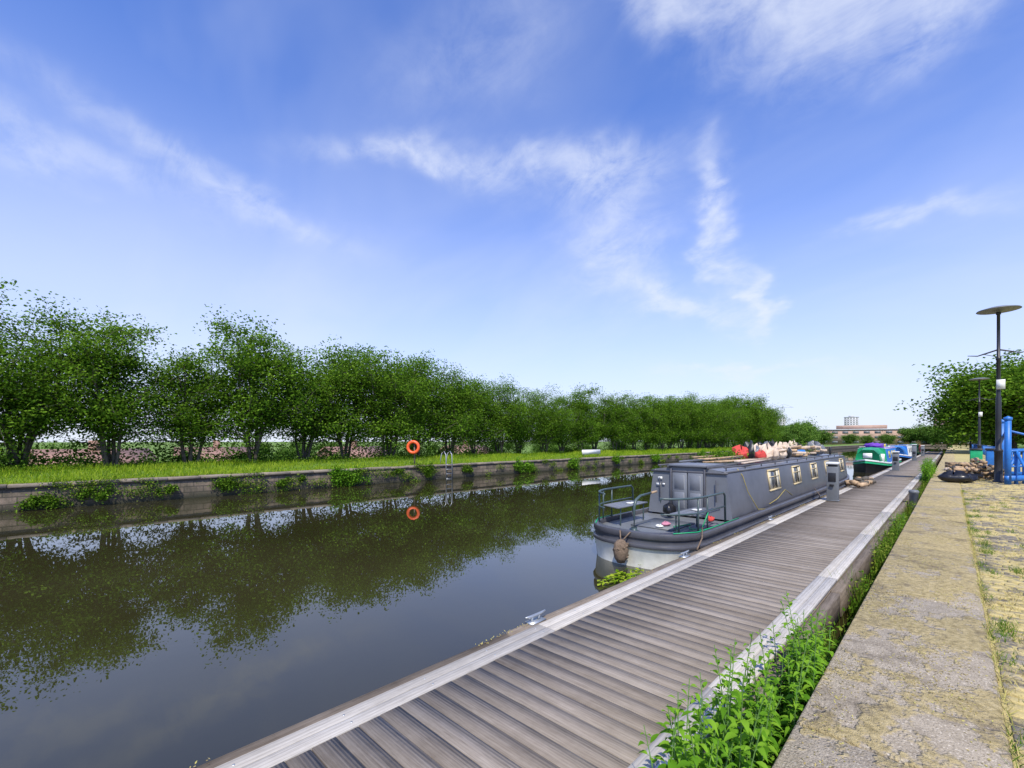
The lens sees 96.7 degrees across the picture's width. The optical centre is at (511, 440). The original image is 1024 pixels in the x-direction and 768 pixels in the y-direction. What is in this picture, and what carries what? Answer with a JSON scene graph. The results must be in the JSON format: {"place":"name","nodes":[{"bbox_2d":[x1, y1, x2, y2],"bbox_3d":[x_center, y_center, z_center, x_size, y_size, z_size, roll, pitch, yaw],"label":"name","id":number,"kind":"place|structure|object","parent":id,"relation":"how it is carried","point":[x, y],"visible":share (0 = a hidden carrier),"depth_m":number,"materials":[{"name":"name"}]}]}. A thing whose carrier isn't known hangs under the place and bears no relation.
{"place":"outdoors","nodes":[
{"label":"outdoors","id":0,"kind":"place"},
{"bbox_2d":[0,446,731,484],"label":"bank grass","id":1,"kind":"structure","parent":0,"point":[148,468],"depth_m":20.40,"materials":[{"name":"plant"}]},
{"bbox_2d":[0,445,863,512],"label":"canal retaining wall","id":2,"kind":"structure","parent":0,"point":[12,494],"depth_m":18.88,"materials":[{"name":"concrete"}]},
{"bbox_2d":[6,491,58,511],"bbox_3d":[-14.702,1.927,14.038,0.363,0.713,1.197,0,0,44],"label":"bush","id":3,"kind":"object","parent":2,"relation":"attached to","point":[33,500],"visible":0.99,"depth_m":14.12,"materials":[{"name":"green plant"}]},
{"bbox_2d":[75,481,114,503],"bbox_3d":[-13.785,1.725,15.016,1.013,0.735,0.413,0,0,-37],"label":"bush","id":4,"kind":"object","parent":2,"relation":"attached to","point":[101,494],"visible":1,"depth_m":15.08,"materials":[{"name":"green plant"}]},
{"bbox_2d":[154,483,179,494],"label":"bush","id":5,"kind":"object","parent":2,"relation":"attached to","point":[170,488],"visible":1,"depth_m":16.48,"materials":[{"name":"green plant"}]},
{"bbox_2d":[211,475,238,492],"bbox_3d":[-11.142,1.679,17.795,0.389,0.729,1.052,0,0,44],"label":"bush","id":6,"kind":"object","parent":2,"relation":"attached to","point":[228,487],"visible":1,"depth_m":17.76,"materials":[{"name":"green plant"}]},
{"bbox_2d":[274,476,293,488],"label":"bush","id":7,"kind":"object","parent":2,"relation":"attached to","point":[282,482],"visible":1,"depth_m":19.28,"materials":[{"name":"green plant"}]},
{"bbox_2d":[327,460,355,486],"bbox_3d":[-7.867,1.587,21.069,0.731,1.383,1.385,0,0,44],"label":"bush","id":8,"kind":"object","parent":2,"relation":"attached to","point":[337,475],"visible":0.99,"depth_m":20.98,"materials":[{"name":"green plant"}]},
{"bbox_2d":[343,465,372,486],"bbox_3d":[-7.338,1.716,21.597,1.660,1.295,0.582,0,0,-38],"label":"bush","id":9,"kind":"object","parent":2,"relation":"attached to","point":[358,477],"visible":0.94,"depth_m":21.60,"materials":[{"name":"green plant"}]},
{"bbox_2d":[7,452,717,508],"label":"wall weeds","id":10,"kind":"object","parent":2,"relation":"attached to","point":[420,466],"depth_m":18.15,"materials":[{"name":"plant"}]},
{"bbox_2d":[423,461,435,480],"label":"bush","id":11,"kind":"object","parent":2,"relation":"attached to","point":[427,471],"visible":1,"depth_m":24.66,"materials":[{"name":"green plant"}]},
{"bbox_2d":[440,451,451,478],"bbox_3d":[-3.740,1.398,25.868,0.570,1.645,0.470,0,0,44],"label":"canal ladder","id":12,"kind":"object","parent":2,"relation":"attached to","point":[446,463],"visible":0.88,"depth_m":25.75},
{"bbox_2d":[512,457,527,472],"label":"bush","id":13,"kind":"object","parent":2,"relation":"attached to","point":[520,465],"visible":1,"depth_m":29.77,"materials":[{"name":"green plant"}]},
{"bbox_2d":[524,461,536,472],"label":"bush","id":14,"kind":"object","parent":2,"relation":"attached to","point":[530,466],"visible":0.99,"depth_m":30.48,"materials":[{"name":"green plant"}]},
{"bbox_2d":[568,457,581,468],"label":"bush","id":15,"kind":"object","parent":2,"relation":"attached to","point":[575,463],"visible":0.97,"depth_m":34.12,"materials":[{"name":"green plant"}]},
{"bbox_2d":[0,447,946,767],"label":"canal water","id":16,"kind":"structure","parent":0,"point":[180,633],"depth_m":6.25,"materials":[{"name":"liquid"}]},
{"bbox_2d":[195,451,942,767],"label":"wooden jetty","id":17,"kind":"object","parent":16,"relation":"in","point":[596,680],"visible":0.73,"depth_m":3.45,"materials":[{"name":"grey wood"}]},
{"bbox_2d":[190,504,804,766],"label":"edge moss","id":18,"kind":"object","parent":17,"relation":"on","point":[523,624],"visible":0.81,"depth_m":4.05,"materials":[{"name":"green plant"}]},
{"bbox_2d":[524,609,545,625],"bbox_3d":[0.222,1.670,4.304,0.100,0.080,0.282,0,0,44],"label":"mooring cleat","id":19,"kind":"object","parent":17,"relation":"on","point":[535,619],"visible":0.99,"depth_m":4.29,"materials":[{"name":"metal"}]},
{"bbox_2d":[825,462,839,500],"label":"service pillar","id":20,"kind":"structure","parent":17,"relation":"on","point":[832,481],"depth_m":12.82,"materials":[{"name":"grey metal"}]},
{"bbox_2d":[844,476,875,487],"bbox_3d":[13.298,1.538,17.361,0.771,0.358,2.945,0,0,44],"label":"firewood pile","id":21,"kind":"object","parent":17,"relation":"on","point":[864,481],"visible":1,"depth_m":16.82,"materials":[{"name":"brown wood"}]},
{"bbox_2d":[892,451,899,470],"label":"service pillar","id":22,"kind":"structure","parent":17,"relation":"on","point":[895,460],"depth_m":25.95,"materials":[{"name":"grey metal"}]},
{"bbox_2d":[911,444,916,460],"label":"service pillar","id":23,"kind":"structure","parent":17,"relation":"on","point":[914,452],"depth_m":38.88,"materials":[{"name":"grey metal"}]},
{"bbox_2d":[597,564,643,585],"bbox_3d":[1.915,2.106,6.974,0.824,0.106,1.355,0,0,44],"label":"water weed","id":24,"kind":"object","parent":16,"relation":"on","point":[622,577],"visible":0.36,"depth_m":7.06,"materials":[{"name":"green plant"}]},
{"bbox_2d":[593,440,849,569],"bbox_3d":[8.399,1.251,14.376,2.292,2.698,18.907,0,0,44],"label":"narrowboat","id":25,"kind":"object","parent":16,"relation":"on","point":[697,503],"visible":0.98,"depth_m":9.59,"materials":[{"name":"paint"}]},
{"bbox_2d":[651,462,737,515],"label":"rear doors and hatch","id":26,"kind":"structure","parent":25,"relation":"in","point":[678,479],"depth_m":9.66,"materials":[{"name":"grey paint"}]},
{"bbox_2d":[767,458,844,490],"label":"windows","id":27,"kind":"structure","parent":25,"relation":"in","point":[774,480],"depth_m":12.91,"materials":[{"name":"white glass"}]},
{"bbox_2d":[853,442,901,472],"bbox_3d":[28.622,1.349,35.613,2.120,2.503,14.059,0,0,44],"label":"narrowboat","id":28,"kind":"object","parent":16,"relation":"on","point":[872,457],"visible":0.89,"depth_m":31.38,"materials":[{"name":"green paint"}]},
{"bbox_2d":[894,444,911,461],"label":"narrowboat","id":29,"kind":"object","parent":16,"relation":"on","point":[905,452],"visible":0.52,"depth_m":46.41,"materials":[{"name":"blue metal"}]},
{"bbox_2d":[908,490,918,510],"bbox_3d":[11.262,1.810,12.757,0.230,0.880,0.224,0,0,44],"label":"mooring post","id":30,"kind":"object","parent":16,"relation":"in","point":[914,495],"visible":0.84,"depth_m":12.69,"materials":[{"name":"grey metal"}]},
{"bbox_2d":[0,441,1023,765],"bbox_3d":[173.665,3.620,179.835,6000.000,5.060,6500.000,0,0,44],"label":"ground","id":31,"kind":"structure","parent":0,"point":[320,463],"depth_m":146.28,"materials":[{"name":"green plant"}]},
{"bbox_2d":[0,277,64,438],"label":"alder tree","id":32,"kind":"object","parent":31,"relation":"on","point":[6,322],"visible":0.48,"depth_m":17.06,"materials":[{"name":"green plant"}]},
{"bbox_2d":[0,289,123,469],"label":"alder tree","id":33,"kind":"object","parent":31,"relation":"on","point":[10,441],"visible":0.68,"depth_m":17.60,"materials":[{"name":"green plant"}]},
{"bbox_2d":[3,305,203,467],"bbox_3d":[-17.159,-2.100,19.125,6.214,7.161,5.901,0,0,37],"label":"alder tree","id":34,"kind":"object","parent":31,"relation":"on","point":[103,415],"visible":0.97,"depth_m":18.44,"materials":[{"name":"green plant"}]},
{"bbox_2d":[122,347,258,463],"bbox_3d":[-15.091,-1.614,21.851,5.757,6.156,5.777,0,0,-31],"label":"alder tree","id":35,"kind":"object","parent":31,"relation":"on","point":[188,398],"visible":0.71,"depth_m":20.83,"materials":[{"name":"green plant"}]},
{"bbox_2d":[159,304,332,461],"bbox_3d":[-12.903,-2.535,22.832,6.667,8.091,7.021,0,0,12],"label":"alder tree","id":36,"kind":"object","parent":31,"relation":"on","point":[257,406],"visible":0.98,"depth_m":22.31,"materials":[{"name":"green plant"}]},
{"bbox_2d":[263,355,370,459],"bbox_3d":[-11.323,-1.719,25.794,5.968,6.382,5.989,0,0,30],"label":"alder tree","id":37,"kind":"object","parent":31,"relation":"on","point":[295,432],"visible":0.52,"depth_m":25.35,"materials":[{"name":"green plant"}]},
{"bbox_2d":[276,334,418,458],"bbox_3d":[-9.833,-2.274,27.415,7.718,7.598,8.499,0,0,9],"label":"alder tree","id":38,"kind":"object","parent":31,"relation":"on","point":[350,416],"visible":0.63,"depth_m":26.59,"materials":[{"name":"green plant"}]},
{"bbox_2d":[0,440,777,469],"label":"hedge undergrowth","id":39,"kind":"object","parent":31,"relation":"on","point":[241,455],"visible":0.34,"depth_m":23.35,"materials":[{"name":"green plant"}]},
{"bbox_2d":[335,350,444,458],"bbox_3d":[-7.737,-1.932,28.236,6.419,6.840,6.397,0,0,44],"label":"alder tree","id":40,"kind":"object","parent":31,"relation":"on","point":[395,394],"visible":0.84,"depth_m":27.31,"materials":[{"name":"green plant"}]},
{"bbox_2d":[406,440,419,463],"bbox_3d":[-5.421,0.718,25.058,0.770,1.505,0.275,0,0,6],"label":"lifebuoy stand","id":41,"kind":"object","parent":31,"relation":"on","point":[414,452],"visible":0.96,"depth_m":24.95,"materials":[{"name":"orange plastic"}]},
{"bbox_2d":[371,349,474,455],"bbox_3d":[-6.470,-2.298,31.045,7.770,7.649,8.556,0,0,-39],"label":"alder tree","id":42,"kind":"object","parent":31,"relation":"on","point":[414,367],"visible":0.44,"depth_m":29.97,"materials":[{"name":"green plant"}]},
{"bbox_2d":[418,358,497,455],"bbox_3d":[-4.585,-2.185,32.471,6.788,7.312,7.052,0,0,13],"label":"alder tree","id":43,"kind":"object","parent":31,"relation":"on","point":[454,410],"visible":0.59,"depth_m":31.96,"materials":[{"name":"green plant"}]},
{"bbox_2d":[439,373,516,453],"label":"alder tree","id":44,"kind":"object","parent":31,"relation":"on","point":[477,386],"visible":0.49,"depth_m":33.86,"materials":[{"name":"green plant"}]},
{"bbox_2d":[0,416,1023,465],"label":"distant trees","id":45,"kind":"object","parent":31,"relation":"on","point":[803,432],"visible":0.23,"depth_m":158.78,"materials":[{"name":"green plant"}]},
{"bbox_2d":[480,372,544,452],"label":"alder tree","id":46,"kind":"object","parent":31,"relation":"on","point":[509,419],"visible":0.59,"depth_m":35.88,"materials":[{"name":"green plant"}]},
{"bbox_2d":[496,379,548,452],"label":"alder tree","id":47,"kind":"object","parent":31,"relation":"on","point":[530,421],"visible":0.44,"depth_m":37.65,"materials":[{"name":"green plant"}]},
{"bbox_2d":[524,383,582,451],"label":"alder tree","id":48,"kind":"object","parent":31,"relation":"on","point":[554,430],"visible":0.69,"depth_m":39.18,"materials":[{"name":"green plant"}]},
{"bbox_2d":[545,392,588,452],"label":"alder tree","id":49,"kind":"object","parent":31,"relation":"on","point":[562,443],"visible":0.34,"depth_m":41.81,"materials":[{"name":"green plant"}]},
{"bbox_2d":[549,382,607,450],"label":"alder tree","id":50,"kind":"object","parent":31,"relation":"on","point":[586,406],"visible":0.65,"depth_m":42.99,"materials":[{"name":"green plant"}]},
{"bbox_2d":[582,449,599,455],"bbox_3d":[6.550,1.090,37.604,0.080,0.720,2.600,0,0,44],"label":"canal sign","id":51,"kind":"object","parent":31,"relation":"on","point":[590,451],"visible":0.76,"depth_m":37.51,"materials":[{"name":"metal"}]},
{"bbox_2d":[574,391,623,449],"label":"alder tree","id":52,"kind":"object","parent":31,"relation":"on","point":[601,418],"visible":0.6,"depth_m":45.58,"materials":[{"name":"green plant"}]},
{"bbox_2d":[595,390,642,450],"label":"alder tree","id":53,"kind":"object","parent":31,"relation":"on","point":[620,427],"visible":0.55,"depth_m":47.33,"materials":[{"name":"green plant"}]},
{"bbox_2d":[600,398,650,449],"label":"alder tree","id":54,"kind":"object","parent":31,"relation":"on","point":[637,418],"visible":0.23,"depth_m":49.74,"materials":[{"name":"green plant"}]},
{"bbox_2d":[622,392,658,450],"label":"alder tree","id":55,"kind":"object","parent":31,"relation":"on","point":[640,429],"visible":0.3,"depth_m":51.05,"materials":[{"name":"green plant"}]},
{"bbox_2d":[637,401,671,449],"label":"alder tree","id":56,"kind":"object","parent":31,"relation":"on","point":[653,428],"visible":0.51,"depth_m":52.54,"materials":[{"name":"green plant"}]},
{"bbox_2d":[631,394,694,449],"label":"alder tree","id":57,"kind":"object","parent":31,"relation":"on","point":[662,404],"visible":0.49,"depth_m":54.57,"materials":[{"name":"green plant"}]},
{"bbox_2d":[660,400,702,448],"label":"alder tree","id":58,"kind":"object","parent":31,"relation":"on","point":[694,409],"visible":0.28,"depth_m":56.99,"materials":[{"name":"green plant"}]},
{"bbox_2d":[650,395,715,448],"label":"alder tree","id":59,"kind":"object","parent":31,"relation":"on","point":[690,428],"visible":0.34,"depth_m":58.42,"materials":[{"name":"green plant"}]},
{"bbox_2d":[672,390,718,447],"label":"alder tree","id":60,"kind":"object","parent":31,"relation":"on","point":[702,425],"visible":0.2,"depth_m":61.05,"materials":[{"name":"green plant"}]},
{"bbox_2d":[684,401,727,447],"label":"alder tree","id":61,"kind":"object","parent":31,"relation":"on","point":[709,435],"visible":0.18,"depth_m":62.51,"materials":[{"name":"green plant"}]},
{"bbox_2d":[698,396,737,447],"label":"alder tree","id":62,"kind":"object","parent":31,"relation":"on","point":[717,426],"visible":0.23,"depth_m":65.17,"materials":[{"name":"green plant"}]},
{"bbox_2d":[707,400,739,447],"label":"alder tree","id":63,"kind":"object","parent":31,"relation":"on","point":[726,428],"visible":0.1,"depth_m":66.91,"materials":[{"name":"green plant"}]},
{"bbox_2d":[705,393,752,447],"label":"alder tree","id":64,"kind":"object","parent":31,"relation":"on","point":[730,414],"visible":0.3,"depth_m":69.27,"materials":[{"name":"green plant"}]},
{"bbox_2d":[711,396,748,446],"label":"alder tree","id":65,"kind":"object","parent":31,"relation":"on","point":[728,401],"visible":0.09,"depth_m":70.81,"materials":[{"name":"green plant"}]},
{"bbox_2d":[719,395,753,444],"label":"alder tree","id":66,"kind":"object","parent":31,"relation":"on","point":[736,400],"visible":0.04,"depth_m":74.07,"materials":[{"name":"green plant"}]},
{"bbox_2d":[720,398,754,446],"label":"alder tree","id":67,"kind":"object","parent":31,"relation":"on","point":[743,422],"visible":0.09,"depth_m":75.25,"materials":[{"name":"green plant"}]},
{"bbox_2d":[728,392,775,445],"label":"alder tree","id":68,"kind":"object","parent":31,"relation":"on","point":[757,427],"visible":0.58,"depth_m":77.22,"materials":[{"name":"green plant"}]},
{"bbox_2d":[744,404,769,443],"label":"alder tree","id":69,"kind":"object","parent":31,"relation":"on","point":[760,434],"visible":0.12,"depth_m":79.70,"materials":[{"name":"green plant"}]},
{"bbox_2d":[742,408,783,443],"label":"alder tree","id":70,"kind":"object","parent":31,"relation":"on","point":[772,422],"visible":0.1,"depth_m":85.19,"materials":[{"name":"green plant"}]},
{"bbox_2d":[749,393,783,444],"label":"alder tree","id":71,"kind":"object","parent":31,"relation":"on","point":[775,410],"visible":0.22,"depth_m":81.93,"materials":[{"name":"green plant"}]},
{"bbox_2d":[761,408,793,442],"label":"alder tree","id":72,"kind":"object","parent":31,"relation":"on","point":[778,426],"visible":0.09,"depth_m":87.21,"materials":[{"name":"green plant"}]},
{"bbox_2d":[819,425,930,444],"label":"brick warehouse","id":73,"kind":"structure","parent":31,"relation":"on","point":[864,430],"depth_m":204.21,"materials":[{"name":"brick"}]},
{"bbox_2d":[825,431,925,442],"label":"windows","id":74,"kind":"structure","parent":73,"relation":"in","point":[843,432],"depth_m":204.19,"materials":[{"name":"grey glass"}]},
{"bbox_2d":[917,457,937,485],"bbox_3d":[19.218,1.436,20.973,0.715,1.389,5.122,0,0,44],"label":"nettle plant","id":75,"kind":"object","parent":31,"relation":"on","point":[928,469],"visible":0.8,"depth_m":19.82,"materials":[{"name":"green plant"}]},
{"bbox_2d":[893,349,1023,453],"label":"sycamore tree","id":76,"kind":"object","parent":31,"relation":"on","point":[959,408],"visible":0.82,"depth_m":53.66,"materials":[{"name":"green plant"}]},
{"bbox_2d":[920,373,1022,449],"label":"sycamore tree","id":77,"kind":"object","parent":31,"relation":"on","point":[988,437],"visible":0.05,"depth_m":70.39,"materials":[{"name":"green plant"}]},
{"bbox_2d":[938,353,1023,443],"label":"sycamore tree","id":78,"kind":"object","parent":31,"relation":"on","point":[1006,367],"visible":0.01,"depth_m":60.01,"materials":[{"name":"green plant"}]},
{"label":"quay wall","id":79,"kind":"object","parent":31,"relation":"on","visible":0},
{"bbox_2d":[638,632,784,767],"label":"nettle plant","id":80,"kind":"object","parent":79,"relation":"attached to","point":[751,743],"visible":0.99,"depth_m":2.18,"materials":[{"name":"green plant"}]},
{"bbox_2d":[755,591,836,764],"bbox_3d":[1.997,1.659,3.171,0.433,0.944,1.196,0,0,44],"label":"nettle plant","id":81,"kind":"object","parent":79,"relation":"attached to","point":[803,677],"visible":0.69,"depth_m":3.11,"materials":[{"name":"green plant"}]},
{"bbox_2d":[790,471,934,672],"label":"gap weeds","id":82,"kind":"object","parent":79,"relation":"attached to","point":[880,556],"visible":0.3,"depth_m":6.92,"materials":[{"name":"green plant"}]},
{"bbox_2d":[772,447,1013,767],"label":"quay coping","id":83,"kind":"object","parent":79,"relation":"on","point":[897,730],"visible":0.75,"depth_m":3.03,"materials":[{"name":"concrete"}]},
{"bbox_2d":[802,496,1000,767],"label":"moss crumbs","id":84,"kind":"object","parent":83,"relation":"on","point":[835,696],"visible":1,"depth_m":3.17,"materials":[{"name":"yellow plant"}]},
{"bbox_2d":[937,470,977,482],"bbox_3d":[16.645,1.312,16.911,0.780,0.468,1.265,0,0,87],"label":"rubbish bag","id":85,"kind":"object","parent":83,"relation":"on","point":[956,476],"visible":1,"depth_m":16.80,"materials":[{"name":"plastic"}]},
{"bbox_2d":[890,513,907,540],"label":"nettle plant","id":86,"kind":"object","parent":79,"relation":"attached to","point":[903,518],"visible":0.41,"depth_m":9.63,"materials":[{"name":"green plant"}]},
{"bbox_2d":[0,0,1023,441],"label":"sky","id":87,"kind":"structure","parent":0,"point":[805,204],"materials":[{"name":"blue"}]},
{"bbox_2d":[844,416,858,425],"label":"tower block","id":88,"kind":"structure","parent":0,"point":[850,420],"depth_m":595.39,"materials":[{"name":"concrete"}]},
{"bbox_2d":[887,444,946,446],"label":"canal end wall","id":89,"kind":"structure","parent":0,"point":[930,445],"depth_m":169.03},
{"bbox_2d":[952,445,1023,767],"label":"quay pavement","id":90,"kind":"structure","parent":0,"point":[962,454],"depth_m":4.24,"materials":[{"name":"stone"}]},
{"bbox_2d":[969,448,982,461],"bbox_3d":[31.407,1.015,30.796,0.660,0.990,0.780,0,0,44],"label":"wheelie bin","id":91,"kind":"object","parent":90,"relation":"on","point":[976,452],"visible":0.79,"depth_m":30.56,"materials":[{"name":"green paint"}]},
{"bbox_2d":[967,377,991,447],"bbox_3d":[37.273,-1.730,36.294,1.192,6.600,1.192,0,0,-1],"label":"street lamp","id":92,"kind":"object","parent":90,"relation":"on","point":[980,414],"visible":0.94,"depth_m":36.24,"materials":[{"name":"black metal"}]},
{"bbox_2d":[985,448,994,465],"bbox_3d":[29.132,1.010,27.432,0.880,1.120,0.860,0,0,44],"label":"wheelie bin","id":93,"kind":"object","parent":90,"relation":"on","point":[989,455],"visible":0.3,"depth_m":27.34,"materials":[{"name":"blue paint"}]},
{"bbox_2d":[960,477,1023,767],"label":"granite setts","id":94,"kind":"structure","parent":90,"relation":"on","point":[1013,521],"depth_m":5.72,"materials":[{"name":"stone"}]},
{"bbox_2d":[946,457,1003,479],"bbox_3d":[19.279,1.109,18.923,1.788,0.906,3.283,0,0,44],"label":"firewood pile","id":95,"kind":"object","parent":94,"relation":"on","point":[981,469],"visible":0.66,"depth_m":18.38,"materials":[{"name":"brown wood"}]},
{"bbox_2d":[959,479,1023,764],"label":"dry grass tufts","id":96,"kind":"object","parent":94,"relation":"on","point":[974,551],"visible":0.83,"depth_m":4.47,"materials":[{"name":"plant"}]},
{"bbox_2d":[970,305,1023,482],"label":"street lamp","id":97,"kind":"object","parent":94,"relation":"on","point":[998,450],"visible":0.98,"depth_m":17.05,"materials":[{"name":"black metal"}]},
{"bbox_2d":[1002,416,1023,484],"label":"blue steel barrier","id":98,"kind":"object","parent":94,"relation":"on","point":[1009,477],"visible":0.91,"depth_m":16.23,"materials":[{"name":"metal"}]},
{"bbox_2d":[1002,419,1023,474],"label":"blue steel barrier","id":99,"kind":"object","parent":94,"relation":"on","point":[1019,463],"visible":0.23,"depth_m":18.60,"materials":[{"name":"metal"}]},
{"bbox_2d":[961,490,1023,767],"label":"quay weeds","id":100,"kind":"object","parent":90,"relation":"on","point":[1002,628],"visible":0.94,"depth_m":4.57,"materials":[{"name":"plant"}]},
{"bbox_2d":[972,444,1012,465],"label":"blue railing","id":101,"kind":"object","parent":90,"relation":"on","point":[983,447],"visible":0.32,"depth_m":50.16,"materials":[{"name":"metal"}]},
{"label":"walls","id":102,"kind":"object","parent":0,"visible":0},
{"bbox_2d":[28,440,158,465],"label":"roof","id":103,"kind":"structure","parent":102,"relation":"on","point":[50,453],"depth_m":48.40,"materials":[{"name":"tile"}]},
{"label":"walls","id":104,"kind":"object","parent":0,"visible":0},
{"bbox_2d":[173,440,253,459],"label":"roof","id":105,"kind":"structure","parent":104,"relation":"on","point":[218,450],"depth_m":62.17,"materials":[{"name":"tile"}]},
{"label":"walls","id":106,"kind":"object","parent":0,"visible":0},
{"bbox_2d":[313,442,385,458],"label":"roof","id":107,"kind":"structure","parent":106,"relation":"on","point":[354,450],"depth_m":69.93,"materials":[{"name":"tile"}]},
{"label":"walls","id":108,"kind":"object","parent":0,"visible":0},
{"bbox_2d":[436,444,488,453],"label":"roof","id":109,"kind":"structure","parent":108,"relation":"on","point":[464,448],"depth_m":87.67,"materials":[{"name":"tile"}]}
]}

